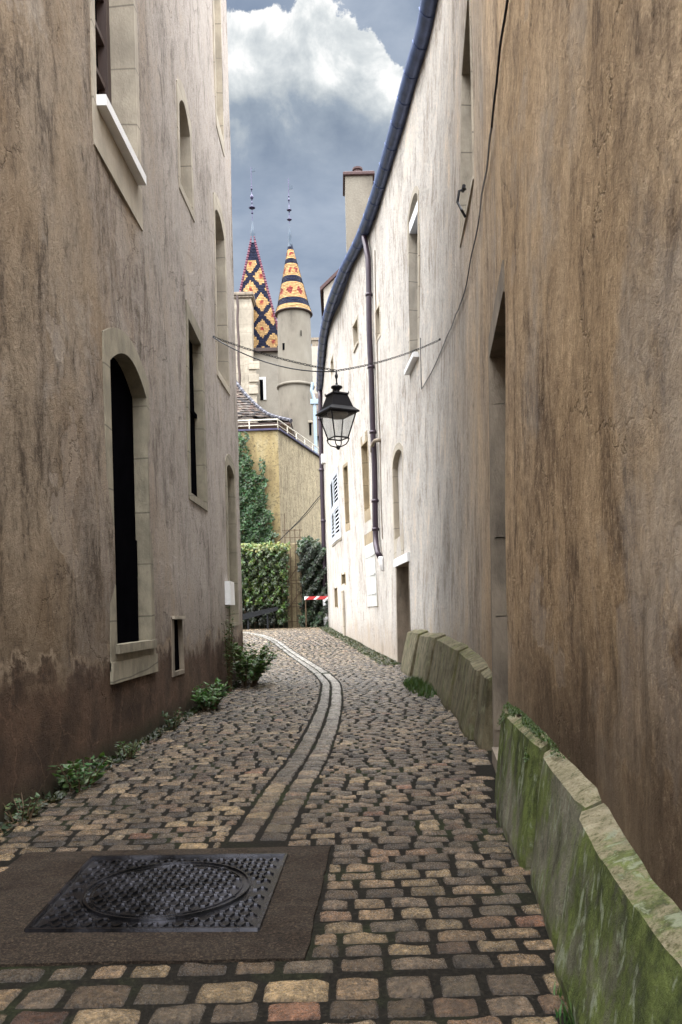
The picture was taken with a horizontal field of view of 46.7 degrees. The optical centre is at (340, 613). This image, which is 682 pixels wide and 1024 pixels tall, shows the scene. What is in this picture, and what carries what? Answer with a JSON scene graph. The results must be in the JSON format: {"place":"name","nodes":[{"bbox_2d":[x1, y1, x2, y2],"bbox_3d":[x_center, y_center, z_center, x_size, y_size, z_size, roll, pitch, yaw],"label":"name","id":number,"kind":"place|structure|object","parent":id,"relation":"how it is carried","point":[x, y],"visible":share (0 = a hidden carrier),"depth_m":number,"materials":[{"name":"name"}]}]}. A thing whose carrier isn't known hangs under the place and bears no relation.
{"place":"outdoors","nodes":[
{"label":"outdoors","id":0,"kind":"place"},
{"bbox_2d":[0,627,567,1023],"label":"cobbled road","id":1,"kind":"structure","parent":0,"point":[304,996],"depth_m":4.35,"materials":[{"name":"stone"}]},
{"bbox_2d":[3,792,43,821],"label":"creeping weed","id":2,"kind":"object","parent":1,"relation":"on","point":[37,795],"visible":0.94,"depth_m":4.79,"materials":[{"name":"plant"}]},
{"bbox_2d":[0,680,241,836],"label":"moss","id":3,"kind":"object","parent":1,"relation":"on","point":[57,795],"visible":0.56,"depth_m":6.34,"materials":[{"name":"green plant"}]},
{"bbox_2d":[115,740,141,759],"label":"weed","id":4,"kind":"object","parent":1,"relation":"on","point":[127,748],"visible":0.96,"depth_m":6.79,"materials":[{"name":"plant"}]},
{"bbox_2d":[161,707,185,729],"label":"tiny weed","id":5,"kind":"object","parent":1,"relation":"on","point":[168,720],"visible":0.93,"depth_m":8.57,"materials":[{"name":"plant"}]},
{"bbox_2d":[190,677,231,711],"bbox_3d":[-1.698,1.075,10.342,0.601,0.406,1.126,-2,0,0],"label":"weed","id":6,"kind":"object","parent":1,"relation":"on","point":[205,700],"visible":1,"depth_m":10.18,"materials":[{"name":"plant"}]},
{"bbox_2d":[232,641,284,687],"bbox_3d":[-1.471,0.874,13.610,0.998,0.797,1.456,-2,0,23],"label":"bush","id":7,"kind":"object","parent":1,"relation":"on","point":[247,669],"visible":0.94,"depth_m":13.33,"materials":[{"name":"green plant"}]},
{"bbox_2d":[242,607,277,628],"bbox_3d":[-3.853,0.217,36.065,1.978,1.072,0.130,-2,0,0],"label":"barrier","id":8,"kind":"object","parent":1,"relation":"on","point":[247,616],"visible":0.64,"depth_m":36.00,"materials":[{"name":"grey metal"}]},
{"bbox_2d":[319,626,400,664],"bbox_3d":[0.213,0.864,27.006,0.767,0.672,18.196,-2,0,-7],"label":"moss","id":9,"kind":"object","parent":1,"relation":"on","point":[327,629],"visible":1,"depth_m":24.07,"materials":[{"name":"green plant"}]},
{"bbox_2d":[403,674,436,697],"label":"grass tuft","id":10,"kind":"object","parent":1,"relation":"on","point":[417,684],"visible":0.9,"depth_m":11.91,"materials":[{"name":"green plant"}]},
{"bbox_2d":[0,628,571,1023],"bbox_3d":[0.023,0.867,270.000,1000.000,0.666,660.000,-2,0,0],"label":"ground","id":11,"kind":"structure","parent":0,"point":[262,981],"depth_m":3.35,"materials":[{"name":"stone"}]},
{"bbox_2d":[48,752,111,791],"bbox_3d":[-1.852,1.145,5.690,0.386,0.274,0.608,-2,0,0],"label":"broadleaf weed","id":12,"kind":"object","parent":11,"relation":"on","point":[76,776],"visible":0.94,"depth_m":5.64,"materials":[{"name":"plant"}]},
{"bbox_2d":[0,0,242,821],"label":"house","id":13,"kind":"structure","parent":11,"relation":"on","point":[120,570],"depth_m":7.23,"materials":[{"name":"beige paint"}]},
{"bbox_2d":[90,0,146,230],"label":"window","id":14,"kind":"structure","parent":13,"relation":"in","point":[113,23],"depth_m":8.09,"materials":[{"name":"stone"}]},
{"bbox_2d":[102,328,156,669],"bbox_3d":[-2.088,-1.093,7.677,0.204,3.200,1.550,-2,0,0],"label":"window","id":15,"kind":"structure","parent":13,"relation":"in","point":[125,381],"depth_m":7.96,"materials":[{"name":"stone"}]},
{"bbox_2d":[176,79,194,221],"bbox_3d":[-2.234,-6.392,10.799,0.262,1.614,0.940,-2,0,0],"label":"window","id":16,"kind":"structure","parent":13,"relation":"in","point":[184,131],"depth_m":11.14,"materials":[{"name":"stone"}]},
{"bbox_2d":[185,300,207,511],"bbox_3d":[-2.087,-2.839,11.090,0.160,2.635,1.295,-2,0,0],"label":"window","id":17,"kind":"structure","parent":13,"relation":"in","point":[195,392],"depth_m":11.58,"materials":[{"name":"stone"}]},
{"bbox_2d":[212,0,224,156],"bbox_3d":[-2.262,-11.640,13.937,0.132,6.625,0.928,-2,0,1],"label":"window","id":18,"kind":"structure","parent":13,"relation":"in","point":[216,4],"depth_m":14.32,"materials":[{"name":"stone"}]},
{"bbox_2d":[213,192,229,395],"bbox_3d":[-2.184,-5.519,13.585,0.301,3.192,1.245,-2,0,0],"label":"window","id":19,"kind":"structure","parent":13,"relation":"in","point":[221,302],"depth_m":14.09,"materials":[{"name":"stone"}]},
{"bbox_2d":[225,454,238,625],"bbox_3d":[-2.066,-1.311,14.095,0.267,3.045,1.210,-2,0,0],"label":"door","id":20,"kind":"structure","parent":13,"relation":"in","point":[230,481],"depth_m":14.56,"materials":[{"name":"stone"}]},
{"bbox_2d":[212,336,334,371],"bbox_3d":[-1.078,-4.031,12.224,2.131,0.882,0.016,-2,0,23],"label":"power cable","id":21,"kind":"object","parent":13,"relation":"attached to","point":[272,363],"visible":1,"depth_m":12.22,"materials":[{"name":"black metal"}]},
{"bbox_2d":[0,846,330,966],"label":"tarmac collar","id":22,"kind":"object","parent":11,"relation":"on","point":[32,884],"visible":0.84,"depth_m":2.99,"materials":[{"name":"grey asphalt"}]},
{"bbox_2d":[24,853,287,932],"bbox_3d":[-0.754,1.203,3.460,0.990,0.018,0.980,-2,0,0],"label":"manhole cover","id":23,"kind":"object","parent":22,"relation":"on","point":[177,893],"visible":1,"depth_m":3.38,"materials":[{"name":"metal"}]},
{"bbox_2d":[221,607,237,691],"bbox_3d":[-1.788,0.581,12.554,0.287,1.394,0.556,-2,0,0],"label":"wall weed","id":24,"kind":"object","parent":11,"relation":"on","point":[229,658],"depth_m":12.53,"materials":[{"name":"plant"}]},
{"bbox_2d":[241,541,290,628],"bbox_3d":[-4.798,-1.320,36.877,5.020,4.267,1.647,-2,0,0],"label":"hedge fence","id":25,"kind":"object","parent":11,"relation":"on","point":[264,575],"visible":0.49,"depth_m":36.66,"materials":[{"name":"green plant"}]},
{"bbox_2d":[234,168,317,452],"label":"hospice","id":26,"kind":"structure","parent":11,"relation":"on","point":[262,326],"depth_m":60.51,"materials":[{"name":"stone"}]},
{"bbox_2d":[259,377,265,399],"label":"window","id":27,"kind":"structure","parent":26,"relation":"in","point":[262,379],"depth_m":62.15,"materials":[{"name":"white glass"}]},
{"bbox_2d":[238,419,325,543],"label":"rampart wall","id":28,"kind":"structure","parent":11,"relation":"on","point":[292,476],"depth_m":41.27,"materials":[{"name":"yellow stone"}]},
{"bbox_2d":[238,431,278,544],"bbox_3d":[-4.764,-4.314,39.637,3.742,9.862,0.726,-2,0,0],"label":"ivy","id":29,"kind":"object","parent":28,"relation":"attached to","point":[249,529],"visible":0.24,"depth_m":39.68,"materials":[{"name":"green plant"}]},
{"bbox_2d":[236,380,295,438],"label":"garden pavilion","id":30,"kind":"structure","parent":28,"relation":"on","point":[252,409],"depth_m":48.84,"materials":[{"name":"grey tile"}]},
{"bbox_2d":[282,513,302,627],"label":"gate pillar","id":31,"kind":"structure","parent":11,"relation":"on","point":[295,596],"depth_m":37.60,"materials":[{"name":"brown stone"}]},
{"bbox_2d":[295,535,328,626],"bbox_3d":[-1.065,-1.391,37.841,2.164,4.836,2.318,-2,0,0],"label":"ivy bush","id":32,"kind":"object","parent":11,"relation":"on","point":[311,558],"visible":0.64,"depth_m":37.09,"materials":[{"name":"green plant"}]},
{"bbox_2d":[311,337,318,453],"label":"back house","id":33,"kind":"structure","parent":11,"relation":"on","point":[314,343],"depth_m":85.00,"materials":[{"name":"white paint"}]},
{"bbox_2d":[304,596,327,627],"bbox_3d":[-1.124,-0.107,36.548,1.107,1.476,0.164,-2,0,0],"label":"barrier bar","id":34,"kind":"object","parent":11,"relation":"on","point":[314,597],"visible":1,"depth_m":36.47,"materials":[{"name":"white paint"}]},
{"bbox_2d":[316,0,507,772],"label":"curved right house","id":35,"kind":"structure","parent":11,"relation":"on","point":[412,489],"depth_m":14.80,"materials":[{"name":"white paint"}]},
{"bbox_2d":[276,496,319,543],"bbox_3d":[-2.060,-4.728,39.021,2.466,2.554,0.084,-2,0,0],"label":"overhead cable","id":36,"kind":"object","parent":35,"relation":"attached to","point":[301,518],"visible":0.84,"depth_m":38.98,"materials":[{"name":"black metal"}]},
{"bbox_2d":[213,336,440,370],"bbox_3d":[-0.090,-4.108,12.406,3.893,0.970,1.223,-2,0,-9],"label":"lantern chain","id":37,"kind":"object","parent":35,"relation":"attached to","point":[439,339],"visible":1,"depth_m":12.31,"materials":[{"name":"black metal"}]},
{"bbox_2d":[315,371,359,449],"bbox_3d":[-0.056,-3.047,11.800,0.490,1.194,0.490,-1,0,-28],"label":"hanging lantern","id":38,"kind":"object","parent":37,"relation":"hanging from","point":[337,405],"visible":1,"depth_m":11.71,"materials":[{"name":"black metal"}]},
{"bbox_2d":[320,269,338,315],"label":"gabled house","id":39,"kind":"structure","parent":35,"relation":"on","point":[326,287],"depth_m":33.50,"materials":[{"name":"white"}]},
{"bbox_2d":[330,354,333,377],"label":"window","id":40,"kind":"structure","parent":35,"relation":"in","point":[331,362],"depth_m":29.44,"materials":[{"name":"stone"}]},
{"bbox_2d":[329,465,341,546],"bbox_3d":[-0.192,-4.064,30.262,0.256,2.724,3.206,-1,0,-6],"label":"window","id":41,"kind":"structure","parent":35,"relation":"in","point":[336,528],"depth_m":30.15,"materials":[{"name":"wood"}]},
{"bbox_2d":[343,462,349,530],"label":"window","id":42,"kind":"structure","parent":35,"relation":"in","point":[345,467],"depth_m":27.76,"materials":[{"name":"stone"}]},
{"bbox_2d":[352,315,358,353],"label":"window","id":43,"kind":"structure","parent":35,"relation":"in","point":[355,330],"depth_m":24.70,"materials":[{"name":"stone"}]},
{"bbox_2d":[360,430,370,522],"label":"window","id":44,"kind":"structure","parent":35,"relation":"in","point":[364,446],"depth_m":24.19,"materials":[{"name":"stone"}]},
{"bbox_2d":[364,531,377,606],"bbox_3d":[0.929,-1.323,23.521,0.202,2.236,1.980,-1,0,-7],"label":"window","id":45,"kind":"structure","parent":35,"relation":"in","point":[370,557],"depth_m":23.40,"materials":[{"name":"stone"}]},
{"bbox_2d":[374,301,380,342],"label":"window","id":46,"kind":"structure","parent":35,"relation":"in","point":[378,306],"depth_m":21.49,"materials":[{"name":"stone"}]},
{"bbox_2d":[392,443,403,558],"bbox_3d":[1.406,-2.651,18.551,0.180,2.692,1.628,-2,0,-4],"label":"window","id":47,"kind":"structure","parent":35,"relation":"in","point":[397,458],"depth_m":19.12,"materials":[{"name":"stone"}]},
{"bbox_2d":[394,552,410,662],"bbox_3d":[1.614,0.166,18.018,0.471,2.984,2.203,-2,0,-4],"label":"door","id":48,"kind":"structure","parent":35,"relation":"in","point":[403,622],"depth_m":18.86,"materials":[{"name":"grey wood"}]},
{"bbox_2d":[404,186,419,374],"bbox_3d":[1.557,-6.898,16.242,0.437,3.600,1.266,-1,0,-4],"label":"window","id":49,"kind":"structure","parent":35,"relation":"in","point":[413,226],"depth_m":16.74,"materials":[{"name":"stone"}]},
{"bbox_2d":[420,0,508,389],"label":"wall cable","id":50,"kind":"object","parent":35,"relation":"attached to","point":[498,60],"depth_m":5.66,"materials":[{"name":"black metal"}]},
{"bbox_2d":[456,0,498,247],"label":"window","id":51,"kind":"structure","parent":35,"relation":"in","point":[467,108],"depth_m":10.00,"materials":[{"name":"stone"}]},
{"bbox_2d":[488,260,507,772],"bbox_3d":[1.403,-0.283,5.630,0.829,3.893,1.485,-2,0,0],"label":"doorway","id":52,"kind":"structure","parent":35,"relation":"in","point":[497,365],"depth_m":6.21,"materials":[{"name":"grey stone"}]},
{"bbox_2d":[400,629,427,675],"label":"guard stone","id":53,"kind":"object","parent":11,"relation":"on","point":[409,653],"visible":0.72,"depth_m":15.07,"materials":[{"name":"beige stone"}]},
{"bbox_2d":[413,632,435,677],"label":"guard stone","id":54,"kind":"object","parent":11,"relation":"on","point":[422,643],"visible":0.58,"depth_m":14.00,"materials":[{"name":"grey stone"}]},
{"bbox_2d":[419,633,445,686],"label":"guard stone","id":55,"kind":"object","parent":11,"relation":"on","point":[428,657],"visible":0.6,"depth_m":12.58,"materials":[{"name":"grey stone"}]},
{"bbox_2d":[428,636,459,698],"bbox_3d":[1.552,0.812,11.420,0.411,0.934,1.960,-2,0,0],"label":"guard stone","id":56,"kind":"object","parent":11,"relation":"on","point":[439,660],"visible":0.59,"depth_m":11.46,"materials":[{"name":"grey stone"}]},
{"bbox_2d":[441,642,467,709],"bbox_3d":[1.476,0.826,9.975,0.414,0.910,0.850,-2,0,0],"label":"guard stone","id":57,"kind":"object","parent":11,"relation":"on","point":[455,650],"visible":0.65,"depth_m":9.71,"materials":[{"name":"grey stone"}]},
{"bbox_2d":[451,648,480,720],"bbox_3d":[1.447,0.845,8.870,0.341,0.875,1.275,-1,0,3],"label":"guard stone","id":58,"kind":"object","parent":11,"relation":"on","point":[467,656],"visible":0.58,"depth_m":8.91,"materials":[{"name":"grey stone"}]},
{"bbox_2d":[459,658,487,739],"bbox_3d":[1.357,0.868,7.771,0.356,0.834,0.883,-2,0,4],"label":"guard stone","id":59,"kind":"object","parent":11,"relation":"on","point":[468,708],"visible":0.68,"depth_m":7.45,"materials":[{"name":"grey stone"}]},
{"bbox_2d":[474,668,499,750],"bbox_3d":[1.311,0.886,7.027,0.250,0.799,0.575,-2,0,6],"label":"guard stone","id":60,"kind":"object","parent":11,"relation":"on","point":[483,733],"visible":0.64,"depth_m":6.78,"materials":[{"name":"grey stone"}]},
{"bbox_2d":[495,707,511,804],"bbox_3d":[1.044,0.921,4.820,0.214,0.744,0.340,-2,0,0],"label":"guard stone","id":61,"kind":"object","parent":11,"relation":"on","point":[502,730],"visible":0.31,"depth_m":4.81,"materials":[{"name":"stone"}]},
{"bbox_2d":[496,713,550,870],"bbox_3d":[0.967,0.920,4.101,0.234,0.750,1.058,-1,0,4],"label":"guard stone","id":62,"kind":"object","parent":11,"relation":"on","point":[517,794],"visible":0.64,"depth_m":3.86,"materials":[{"name":"stone"}]},
{"bbox_2d":[497,702,568,761],"bbox_3d":[0.937,0.615,4.080,0.113,0.173,1.760,-2,0,4],"label":"moss","id":63,"kind":"object","parent":62,"relation":"on","point":[527,721],"visible":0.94,"depth_m":3.89,"materials":[{"name":"green plant"}]},
{"bbox_2d":[553,983,574,1023],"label":"grass tuft","id":64,"kind":"object","parent":11,"relation":"on","point":[565,1013],"visible":0.34,"depth_m":2.30,"materials":[{"name":"green plant"}]},
{"bbox_2d":[530,748,600,950],"bbox_3d":[0.906,0.941,3.119,0.259,0.711,0.866,-2,0,6],"label":"guard stone","id":65,"kind":"object","parent":11,"relation":"on","point":[568,793],"visible":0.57,"depth_m":2.99,"materials":[{"name":"stone"}]},
{"bbox_2d":[496,0,681,910],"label":"house","id":66,"kind":"structure","parent":11,"relation":"on","point":[590,109],"depth_m":2.55,"materials":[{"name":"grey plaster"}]},
{"bbox_2d":[554,803,681,1023],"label":"guard stone","id":67,"kind":"object","parent":11,"relation":"on","point":[618,956],"visible":0.88,"depth_m":2.05,"materials":[{"name":"stone"}]},
{"bbox_2d":[226,0,420,345],"label":"sky","id":68,"kind":"structure","parent":0,"point":[314,85],"materials":[{"name":"blue"}]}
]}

